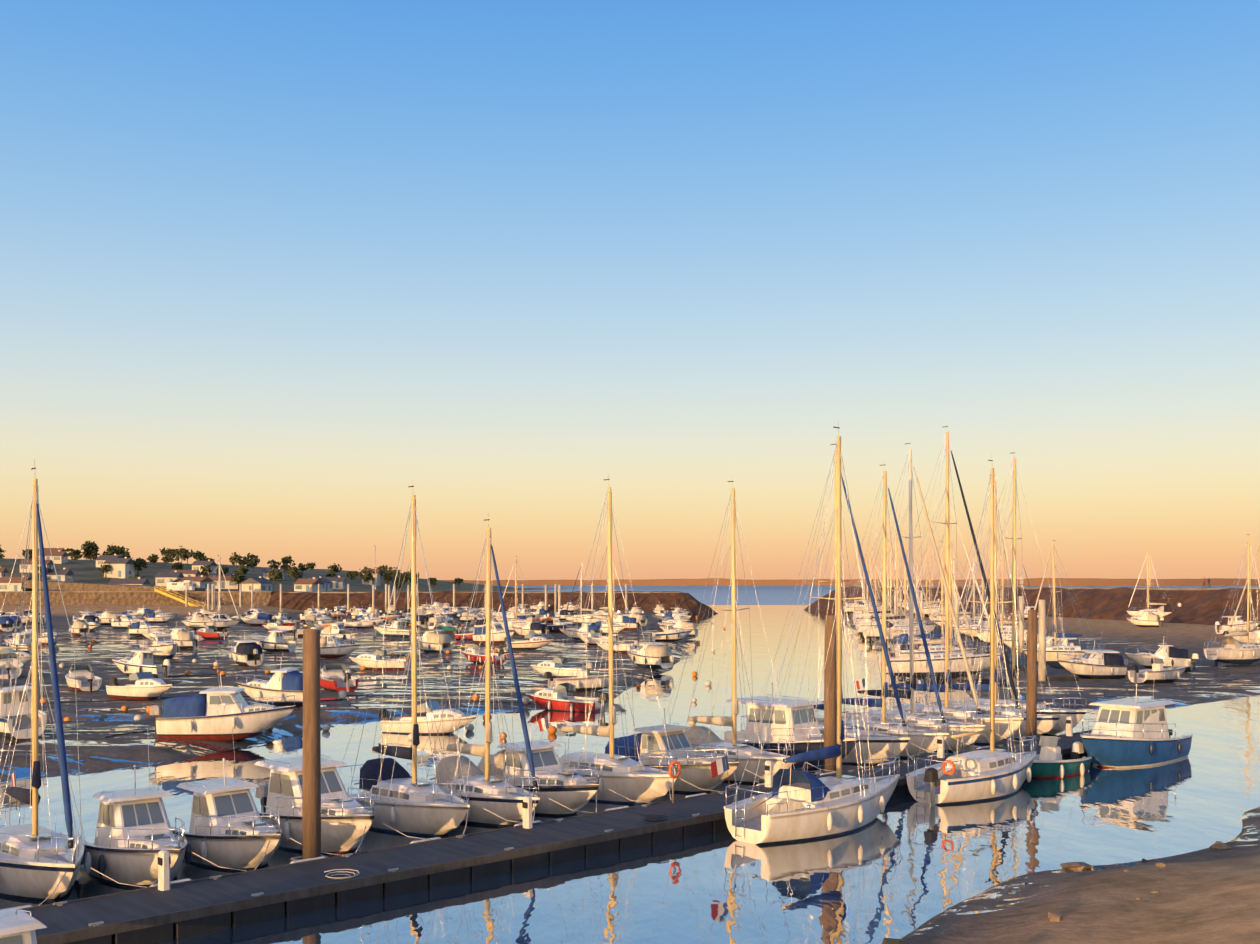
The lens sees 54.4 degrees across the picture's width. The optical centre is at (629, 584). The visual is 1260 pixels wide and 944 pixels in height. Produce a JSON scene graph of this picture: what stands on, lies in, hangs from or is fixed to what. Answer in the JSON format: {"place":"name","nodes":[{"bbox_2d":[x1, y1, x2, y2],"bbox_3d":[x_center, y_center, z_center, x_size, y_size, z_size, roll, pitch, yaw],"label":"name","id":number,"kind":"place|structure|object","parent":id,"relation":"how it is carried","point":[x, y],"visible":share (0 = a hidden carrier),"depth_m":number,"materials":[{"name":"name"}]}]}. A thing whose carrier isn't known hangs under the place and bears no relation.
{"place":"outdoors","nodes":[
{"label":"outdoors","id":0,"kind":"place"},
{"bbox_2d":[0,558,566,591],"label":"hill terrain","id":1,"kind":"structure","parent":0,"point":[87,571],"depth_m":444.34,"materials":[{"name":"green plant"}]},
{"bbox_2d":[0,577,204,590],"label":"wall","id":2,"kind":"structure","parent":1,"relation":"on","point":[70,586],"depth_m":318.52,"materials":[{"name":"stone"}]},
{"bbox_2d":[0,547,380,591],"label":"houses","id":3,"kind":"structure","parent":1,"relation":"on","point":[59,555],"depth_m":370.43,"materials":[{"name":"paint"}]},
{"bbox_2d":[41,554,345,591],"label":"houses","id":4,"kind":"structure","parent":1,"relation":"on","point":[121,570],"depth_m":376.17,"materials":[{"name":"paint"}]},
{"bbox_2d":[0,541,463,588],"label":"hill trees","id":5,"kind":"object","parent":1,"relation":"on","point":[90,550],"visible":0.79,"depth_m":490.15,"materials":[{"name":"green plant"}]},
{"bbox_2d":[0,605,1259,943],"bbox_3d":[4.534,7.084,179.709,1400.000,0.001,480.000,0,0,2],"label":"harbour water","id":6,"kind":"structure","parent":0,"point":[902,865],"depth_m":34.29,"materials":[{"name":"blue liquid"}]},
{"bbox_2d":[0,908,46,943],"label":"boat cabin roof","id":7,"kind":"structure","parent":6,"relation":"on","point":[19,926],"depth_m":18.74,"materials":[{"name":"white paint"}]},
{"bbox_2d":[0,460,91,900],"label":"sail boat","id":8,"kind":"object","parent":6,"relation":"on","point":[37,861],"visible":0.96,"depth_m":27.97,"materials":[{"name":"white paint"}]},
{"bbox_2d":[72,743,190,886],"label":"cabin boat","id":9,"kind":"object","parent":6,"relation":"on","point":[134,835],"visible":0.92,"depth_m":29.18,"materials":[{"name":"white paint"}]},
{"bbox_2d":[187,560,239,630],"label":"sailboat","id":10,"kind":"object","parent":6,"relation":"on","point":[220,624],"visible":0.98,"depth_m":179.25,"materials":[{"name":"white paint"}]},
{"bbox_2d":[171,726,281,869],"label":"cabin boat","id":11,"kind":"object","parent":6,"relation":"on","point":[229,828],"visible":0.94,"depth_m":30.78,"materials":[{"name":"white paint"}]},
{"bbox_2d":[302,629,320,858],"bbox_3d":[-7.655,5.334,29.451,0.472,8.500,0.461,0,0,-20],"label":"mooring pile","id":12,"kind":"object","parent":6,"relation":"in","point":[311,805],"visible":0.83,"depth_m":29.27,"materials":[{"name":"wood"}]},
{"bbox_2d":[254,738,374,853],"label":"cabin boat","id":13,"kind":"object","parent":6,"relation":"on","point":[345,819],"visible":0.65,"depth_m":32.67,"materials":[{"name":"white paint"}]},
{"bbox_2d":[12,606,724,741],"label":"mooring buoys and chains","id":14,"kind":"object","parent":6,"relation":"on","point":[470,727],"visible":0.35,"depth_m":73.73,"materials":[{"name":"plastic"}]},
{"bbox_2d":[336,480,469,835],"bbox_3d":[-6.600,2.831,35.963,2.832,11.760,6.662,0,0,-42],"label":"sail boat","id":15,"kind":"object","parent":6,"relation":"on","point":[405,802],"visible":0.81,"depth_m":35.38,"materials":[{"name":"white paint"}]},
{"bbox_2d":[378,700,476,733],"bbox_3d":[-9.691,6.468,58.591,5.208,1.747,1.942,-1,0,17],"label":"motorboat","id":16,"kind":"object","parent":6,"relation":"on","point":[405,725],"visible":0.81,"depth_m":57.88,"materials":[{"name":"white paint"}]},
{"bbox_2d":[407,519,539,826],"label":"sail boat","id":17,"kind":"object","parent":6,"relation":"on","point":[502,798],"visible":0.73,"depth_m":36.63,"materials":[{"name":"white paint"}]},
{"bbox_2d":[494,556,549,633],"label":"sailboat","id":18,"kind":"object","parent":6,"relation":"on","point":[517,621],"visible":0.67,"depth_m":170.69,"materials":[{"name":"white paint"}]},
{"bbox_2d":[477,695,598,815],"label":"cabin boat","id":19,"kind":"object","parent":6,"relation":"on","point":[572,790],"visible":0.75,"depth_m":37.80,"materials":[{"name":"white paint"}]},
{"bbox_2d":[526,683,608,711],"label":"motorboat","id":20,"kind":"object","parent":6,"relation":"on","point":[559,701],"visible":0.88,"depth_m":68.69,"materials":[{"name":"red paint"}]},
{"bbox_2d":[564,563,604,625],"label":"sailboat","id":21,"kind":"object","parent":6,"relation":"on","point":[592,620],"visible":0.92,"depth_m":198.83,"materials":[{"name":"white paint"}]},
{"bbox_2d":[0,716,1172,943],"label":"pontoon","id":22,"kind":"object","parent":6,"relation":"on","point":[164,908],"visible":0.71,"depth_m":28.59,"materials":[{"name":"metal"}]},
{"bbox_2d":[38,717,1094,905],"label":"mooring lines","id":23,"kind":"object","parent":22,"relation":"on","point":[517,821],"visible":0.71,"depth_m":33.51,"materials":[{"name":"beige fabric"}]},
{"bbox_2d":[532,477,676,803],"bbox_3d":[-1.205,2.535,41.241,2.938,12.429,7.660,-1,1,-44],"label":"sail boat","id":24,"kind":"object","parent":6,"relation":"on","point":[628,778],"visible":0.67,"depth_m":40.36,"materials":[{"name":"white paint"}]},
{"bbox_2d":[605,683,738,792],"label":"cabin boat","id":25,"kind":"object","parent":6,"relation":"on","point":[695,770],"visible":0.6,"depth_m":42.26,"materials":[{"name":"white paint"}]},
{"bbox_2d":[662,480,793,783],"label":"sail boat","id":26,"kind":"object","parent":6,"relation":"on","point":[696,736],"visible":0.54,"depth_m":44.62,"materials":[{"name":"white paint"}]},
{"bbox_2d":[722,666,857,771],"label":"cabin boat","id":27,"kind":"object","parent":6,"relation":"on","point":[800,729],"visible":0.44,"depth_m":46.66,"materials":[{"name":"white paint"}]},
{"bbox_2d":[711,426,899,843],"bbox_3d":[5.646,1.958,35.773,7.860,13.620,2.846,0,0,-43],"label":"sail boat","id":28,"kind":"object","parent":6,"relation":"on","point":[794,805],"visible":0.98,"depth_m":35.23,"materials":[{"name":"white paint"}]},
{"bbox_2d":[740,444,909,764],"bbox_3d":[7.974,1.486,49.865,3.151,14.679,7.862,-1,1,-44],"label":"sail boat","id":29,"kind":"object","parent":6,"relation":"on","point":[880,746],"visible":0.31,"depth_m":48.13,"materials":[{"name":"white paint"}]},
{"bbox_2d":[823,615,835,772],"bbox_3d":[7.005,5.334,42.908,0.472,8.500,0.461,0,0,-35],"label":"mooring pile","id":30,"kind":"object","parent":6,"relation":"in","point":[830,724],"visible":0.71,"depth_m":42.72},
{"bbox_2d":[811,464,948,757],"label":"sail boat","id":31,"kind":"object","parent":6,"relation":"on","point":[916,737],"visible":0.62,"depth_m":50.83,"materials":[{"name":"white paint"}]},
{"bbox_2d":[855,542,914,633],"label":"sailboat","id":32,"kind":"object","parent":6,"relation":"on","point":[869,621],"visible":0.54,"depth_m":176.50,"materials":[{"name":"white paint"}]},
{"bbox_2d":[856,533,926,637],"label":"sailboat","id":33,"kind":"object","parent":6,"relation":"on","point":[859,628],"visible":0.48,"depth_m":162.75,"materials":[{"name":"white paint"}]},
{"bbox_2d":[862,531,935,643],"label":"sailboat","id":34,"kind":"object","parent":6,"relation":"on","point":[929,628],"visible":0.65,"depth_m":146.80,"materials":[{"name":"white paint"}]},
{"bbox_2d":[814,443,984,750],"bbox_3d":[11.894,1.264,54.018,3.310,15.238,8.462,-1,1,-41],"label":"sail boat","id":35,"kind":"object","parent":6,"relation":"on","point":[913,715],"visible":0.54,"depth_m":53.26,"materials":[{"name":"white paint"}]},
{"bbox_2d":[913,542,953,616],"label":"sailboat","id":36,"kind":"object","parent":6,"relation":"on","point":[927,612],"visible":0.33,"depth_m":224.32,"materials":[{"name":"white paint"}]},
{"bbox_2d":[844,422,1023,743],"bbox_3d":[13.827,0.755,56.663,3.443,16.349,9.560,0,0,-43],"label":"sail boat","id":37,"kind":"object","parent":6,"relation":"on","point":[1003,722],"visible":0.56,"depth_m":55.78,"materials":[{"name":"white paint"}]},
{"bbox_2d":[894,544,976,657],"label":"sailboat","id":38,"kind":"object","parent":6,"relation":"on","point":[935,646],"visible":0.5,"depth_m":100.02,"materials":[{"name":"white paint"}]},
{"bbox_2d":[878,501,1000,679],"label":"sailboat","id":39,"kind":"object","parent":6,"relation":"on","point":[936,666],"visible":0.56,"depth_m":90.56,"materials":[{"name":"white paint"}]},
{"bbox_2d":[906,455,1036,805],"bbox_3d":[11.968,2.133,41.661,7.380,13.195,2.739,0,0,-42],"label":"sail boat","id":40,"kind":"object","parent":6,"relation":"on","point":[992,772],"visible":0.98,"depth_m":41.03,"materials":[{"name":"white paint"}]},
{"bbox_2d":[952,558,1011,638],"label":"sailboat","id":41,"kind":"object","parent":6,"relation":"on","point":[985,622],"visible":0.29,"depth_m":152.54,"materials":[{"name":"white paint"}]},
{"bbox_2d":[959,554,1008,641],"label":"sailboat","id":42,"kind":"object","parent":6,"relation":"on","point":[973,631],"visible":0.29,"depth_m":145.13,"materials":[{"name":"white paint"}]},
{"bbox_2d":[914,475,1059,738],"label":"sail boat","id":43,"kind":"object","parent":6,"relation":"on","point":[1046,723],"visible":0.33,"depth_m":57.30,"materials":[{"name":"white paint"}]},
{"bbox_2d":[916,452,1086,734],"bbox_3d":[18.168,1.160,59.800,3.363,15.483,8.662,1,0,-44],"label":"sail boat","id":44,"kind":"object","parent":6,"relation":"on","point":[1077,716],"visible":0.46,"depth_m":59.27,"materials":[{"name":"white paint"}]},
{"bbox_2d":[975,548,1037,647],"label":"sailboat","id":45,"kind":"object","parent":6,"relation":"on","point":[1003,633],"visible":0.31,"depth_m":129.33,"materials":[{"name":"white paint"}]},
{"bbox_2d":[1026,610,1036,738],"bbox_3d":[17.100,5.334,52.175,0.461,8.500,0.472,0,0,-13],"label":"mooring pile","id":46,"kind":"object","parent":6,"relation":"in","point":[1031,692],"visible":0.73,"depth_m":51.99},
{"bbox_2d":[804,586,1259,626],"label":"breakwater","id":47,"kind":"object","parent":6,"relation":"in","point":[1204,606],"visible":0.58,"depth_m":201.80,"materials":[{"name":"stone"}]},
{"bbox_2d":[1030,736,1091,778],"bbox_3d":[15.581,6.532,45.644,4.830,1.712,2.050,0,0,-41],"label":"motorboat","id":48,"kind":"object","parent":6,"relation":"on","point":[1048,762],"visible":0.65,"depth_m":45.40,"materials":[{"name":"green paint"}]},
{"bbox_2d":[1023,540,1103,667],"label":"sailboat","id":49,"kind":"object","parent":6,"relation":"on","point":[1053,657],"visible":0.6,"depth_m":98.59,"materials":[{"name":"white paint"}]},
{"bbox_2d":[1080,671,1192,767],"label":"cabin boat","id":50,"kind":"object","parent":6,"relation":"on","point":[1128,732],"visible":0.98,"depth_m":47.81,"materials":[{"name":"blue paint"}]},
{"bbox_2d":[1204,534,1259,665],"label":"sailboat","id":51,"kind":"object","parent":6,"relation":"on","point":[1231,651],"visible":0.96,"depth_m":101.59,"materials":[{"name":"white paint"}]},
{"bbox_2d":[1228,545,1259,644],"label":"sailboat","id":52,"kind":"object","parent":6,"relation":"on","point":[1244,638],"visible":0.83,"depth_m":123.30,"materials":[{"name":"white paint"}]},
{"bbox_2d":[0,591,1259,943],"bbox_3d":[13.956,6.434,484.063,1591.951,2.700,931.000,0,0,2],"label":"mudflat","id":53,"kind":"structure","parent":0,"point":[1210,899],"depth_m":71.06,"materials":[{"name":"soil"}]},
{"bbox_2d":[0,653,23,678],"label":"motorboat","id":54,"kind":"object","parent":53,"relation":"on","point":[4,661],"visible":0.81,"depth_m":90.73,"materials":[{"name":"white paint"}]},
{"bbox_2d":[4,619,40,652],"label":"motorboat","id":55,"kind":"object","parent":53,"relation":"on","point":[27,642],"visible":0.62,"depth_m":120.18,"materials":[{"name":"white paint"}]},
{"bbox_2d":[0,669,46,738],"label":"motorboat","id":56,"kind":"object","parent":53,"relation":"on","point":[25,718],"visible":0.81,"depth_m":53.08,"materials":[{"name":"white paint"}]},
{"bbox_2d":[69,619,89,634],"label":"motorboat","id":57,"kind":"object","parent":53,"relation":"on","point":[79,627],"visible":0.94,"depth_m":163.11,"materials":[{"name":"white paint"}]},
{"bbox_2d":[65,664,101,692],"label":"motorboat","id":58,"kind":"object","parent":53,"relation":"on","point":[86,680],"visible":0.94,"depth_m":79.86,"materials":[{"name":"white paint"}]},
{"bbox_2d":[111,607,147,628],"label":"motorboat","id":59,"kind":"object","parent":53,"relation":"on","point":[126,621],"visible":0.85,"depth_m":186.14,"materials":[{"name":"white paint"}]},
{"bbox_2d":[0,591,274,605],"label":"quay wall","id":60,"kind":"structure","parent":53,"relation":"on","point":[116,597],"depth_m":300.70,"materials":[{"name":"stone"}]},
{"bbox_2d":[106,672,171,699],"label":"motorboat","id":61,"kind":"object","parent":53,"relation":"on","point":[147,686],"visible":0.98,"depth_m":73.12,"materials":[{"name":"white paint"}]},
{"bbox_2d":[112,632,169,677],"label":"motorboat","id":62,"kind":"object","parent":53,"relation":"on","point":[140,661],"visible":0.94,"depth_m":89.02,"materials":[{"name":"white paint"}]},
{"bbox_2d":[127,612,165,635],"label":"motorboat","id":63,"kind":"object","parent":53,"relation":"on","point":[140,627],"visible":0.94,"depth_m":158.50,"materials":[{"name":"white paint"}]},
{"bbox_2d":[148,620,179,657],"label":"motorboat","id":64,"kind":"object","parent":53,"relation":"on","point":[165,644],"visible":0.98,"depth_m":112.88,"materials":[{"name":"white paint"}]},
{"bbox_2d":[150,616,199,648],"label":"motorboat","id":65,"kind":"object","parent":53,"relation":"on","point":[185,639],"visible":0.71,"depth_m":128.08,"materials":[{"name":"white paint"}]},
{"bbox_2d":[154,586,210,606],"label":"ramp","id":66,"kind":"structure","parent":53,"relation":"on","point":[175,597],"depth_m":294.76,"materials":[{"name":"concrete"}]},
{"bbox_2d":[196,626,227,638],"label":"motorboat","id":67,"kind":"object","parent":53,"relation":"on","point":[207,632],"visible":1,"depth_m":152.33,"materials":[{"name":"red paint"}]},
{"bbox_2d":[150,655,295,740],"bbox_3d":[-17.949,5.024,54.053,6.288,3.791,2.606,0,0,-4],"label":"motorboat","id":68,"kind":"object","parent":53,"relation":"on","point":[213,714],"visible":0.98,"depth_m":53.20,"materials":[{"name":"white paint"}]},
{"bbox_2d":[229,632,263,665],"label":"motorboat","id":69,"kind":"object","parent":53,"relation":"on","point":[247,652],"visible":1,"depth_m":102.52,"materials":[{"name":"white paint"}]},
{"bbox_2d":[240,610,274,625],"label":"motorboat","id":70,"kind":"object","parent":53,"relation":"on","point":[258,618],"visible":1,"depth_m":202.07,"materials":[{"name":"white paint"}]},
{"bbox_2d":[236,648,302,705],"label":"motorboat","id":71,"kind":"object","parent":53,"relation":"on","point":[285,682],"visible":0.79,"depth_m":68.19,"materials":[{"name":"white paint"}]},
{"bbox_2d":[250,622,295,651],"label":"motorboat","id":72,"kind":"object","parent":53,"relation":"on","point":[273,641],"visible":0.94,"depth_m":123.27,"materials":[{"name":"white paint"}]},
{"bbox_2d":[320,663,358,691],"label":"motorboat","id":73,"kind":"object","parent":53,"relation":"on","point":[333,677],"visible":0.9,"depth_m":78.91,"materials":[{"name":"paint"}]},
{"bbox_2d":[320,626,360,657],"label":"motorboat","id":74,"kind":"object","parent":53,"relation":"on","point":[331,646],"visible":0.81,"depth_m":111.51,"materials":[{"name":"white paint"}]},
{"bbox_2d":[349,649,410,669],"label":"motorboat","id":75,"kind":"object","parent":53,"relation":"on","point":[367,660],"visible":0.92,"depth_m":97.03,"materials":[{"name":"white paint"}]},
{"bbox_2d":[373,619,410,636],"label":"motorboat","id":76,"kind":"object","parent":53,"relation":"on","point":[397,625],"visible":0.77,"depth_m":158.32,"materials":[{"name":"white paint"}]},
{"bbox_2d":[409,623,452,652],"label":"motorboat","id":77,"kind":"object","parent":53,"relation":"on","point":[429,641],"visible":0.85,"depth_m":120.32,"materials":[{"name":"white paint"}]},
{"bbox_2d":[461,643,505,664],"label":"motorboat","id":78,"kind":"object","parent":53,"relation":"on","point":[500,657],"visible":0.77,"depth_m":103.95,"materials":[{"name":"red paint"}]},
{"bbox_2d":[267,591,717,613],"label":"breakwater","id":79,"kind":"object","parent":53,"relation":"on","point":[303,600],"visible":0.62,"depth_m":296.35,"materials":[{"name":"stone"}]},
{"bbox_2d":[472,613,514,643],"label":"motorboat","id":80,"kind":"object","parent":53,"relation":"on","point":[499,634],"visible":0.65,"depth_m":137.08,"materials":[{"name":"white paint"}]},
{"bbox_2d":[504,633,552,649],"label":"motorboat","id":81,"kind":"object","parent":53,"relation":"on","point":[534,642],"visible":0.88,"depth_m":124.98,"materials":[{"name":"white paint"}]},
{"bbox_2d":[513,614,548,637],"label":"motorboat","id":82,"kind":"object","parent":53,"relation":"on","point":[535,629],"visible":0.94,"depth_m":158.13,"materials":[{"name":"white paint"}]},
{"bbox_2d":[530,656,592,677],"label":"motorboat","id":83,"kind":"object","parent":53,"relation":"on","point":[553,667],"visible":0.83,"depth_m":87.63,"materials":[{"name":"white paint"}]},
{"bbox_2d":[559,619,601,639],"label":"motorboat","id":84,"kind":"object","parent":53,"relation":"on","point":[590,627],"visible":0.67,"depth_m":148.78,"materials":[{"name":"white paint"}]},
{"bbox_2d":[544,665,626,691],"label":"motorboat","id":85,"kind":"object","parent":53,"relation":"on","point":[583,681],"visible":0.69,"depth_m":78.12,"materials":[{"name":"white paint"}]},
{"bbox_2d":[577,629,617,644],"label":"motorboat","id":86,"kind":"object","parent":53,"relation":"on","point":[592,637],"visible":0.62,"depth_m":134.15,"materials":[{"name":"white paint"}]},
{"bbox_2d":[596,636,638,652],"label":"motorboat","id":87,"kind":"object","parent":53,"relation":"on","point":[622,647],"visible":0.69,"depth_m":119.66,"materials":[{"name":"white paint"}]},
{"bbox_2d":[599,606,640,629],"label":"boat","id":88,"kind":"object","parent":53,"relation":"on","point":[623,619],"visible":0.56,"depth_m":180.40,"materials":[{"name":"white paint"}]},
{"bbox_2d":[185,584,1078,680],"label":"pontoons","id":89,"kind":"object","parent":53,"relation":"on","point":[1053,674],"visible":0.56,"depth_m":138.29,"materials":[{"name":"metal"}]},
{"bbox_2d":[626,629,673,667],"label":"motorboat","id":90,"kind":"object","parent":53,"relation":"on","point":[660,656],"visible":0.98,"depth_m":99.53,"materials":[{"name":"white paint"}]},
{"bbox_2d":[652,620,692,641],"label":"motorboat","id":91,"kind":"object","parent":53,"relation":"on","point":[670,633],"visible":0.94,"depth_m":144.38,"materials":[{"name":"white paint"}]},
{"bbox_2d":[659,610,697,636],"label":"boat","id":92,"kind":"object","parent":53,"relation":"on","point":[681,624],"visible":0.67,"depth_m":159.31,"materials":[{"name":"white paint"}]},
{"bbox_2d":[882,841,1231,943],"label":"rocks","id":93,"kind":"object","parent":53,"relation":"on","point":[1057,917],"visible":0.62,"depth_m":29.71,"materials":[{"name":"brown"}]},
{"bbox_2d":[1058,636,1127,678],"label":"motorboat","id":94,"kind":"object","parent":53,"relation":"on","point":[1096,664],"visible":1,"depth_m":89.04,"materials":[{"name":"white paint"}]},
{"bbox_2d":[1126,604,1163,626],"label":"boat","id":95,"kind":"object","parent":53,"relation":"on","point":[1147,619],"visible":1,"depth_m":166.69,"materials":[{"name":"white paint"}]},
{"bbox_2d":[1127,553,1181,616],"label":"sailboat","id":96,"kind":"object","parent":53,"relation":"on","point":[1159,611],"visible":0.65,"depth_m":187.39,"materials":[{"name":"white paint"}]},
{"bbox_2d":[1127,658,1186,682],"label":"motorboat","id":97,"kind":"object","parent":53,"relation":"on","point":[1162,674],"visible":0.98,"depth_m":85.74,"materials":[{"name":"white paint"}]},
{"bbox_2d":[1125,626,1198,670],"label":"motorboat","id":98,"kind":"object","parent":53,"relation":"on","point":[1171,655],"visible":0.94,"depth_m":96.53,"materials":[{"name":"white paint"}]},
{"bbox_2d":[1215,606,1259,633],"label":"boat","id":99,"kind":"object","parent":53,"relation":"on","point":[1222,629],"visible":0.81,"depth_m":146.79,"materials":[{"name":"white paint"}]},
{"bbox_2d":[0,0,1259,580],"label":"sky","id":100,"kind":"structure","parent":0,"point":[271,270],"materials":[{"name":"blue"}]},
{"bbox_2d":[440,578,1258,585],"bbox_3d":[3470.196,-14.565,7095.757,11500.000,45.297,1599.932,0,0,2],"label":"shore land","id":101,"kind":"structure","parent":0,"point":[1032,582],"depth_m":6823.46,"materials":[{"name":"soil"}]},
{"bbox_2d":[503,586,1258,604],"bbox_3d":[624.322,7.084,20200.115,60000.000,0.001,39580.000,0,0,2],"label":"open sea","id":102,"kind":"structure","parent":0,"point":[775,595],"depth_m":1420.89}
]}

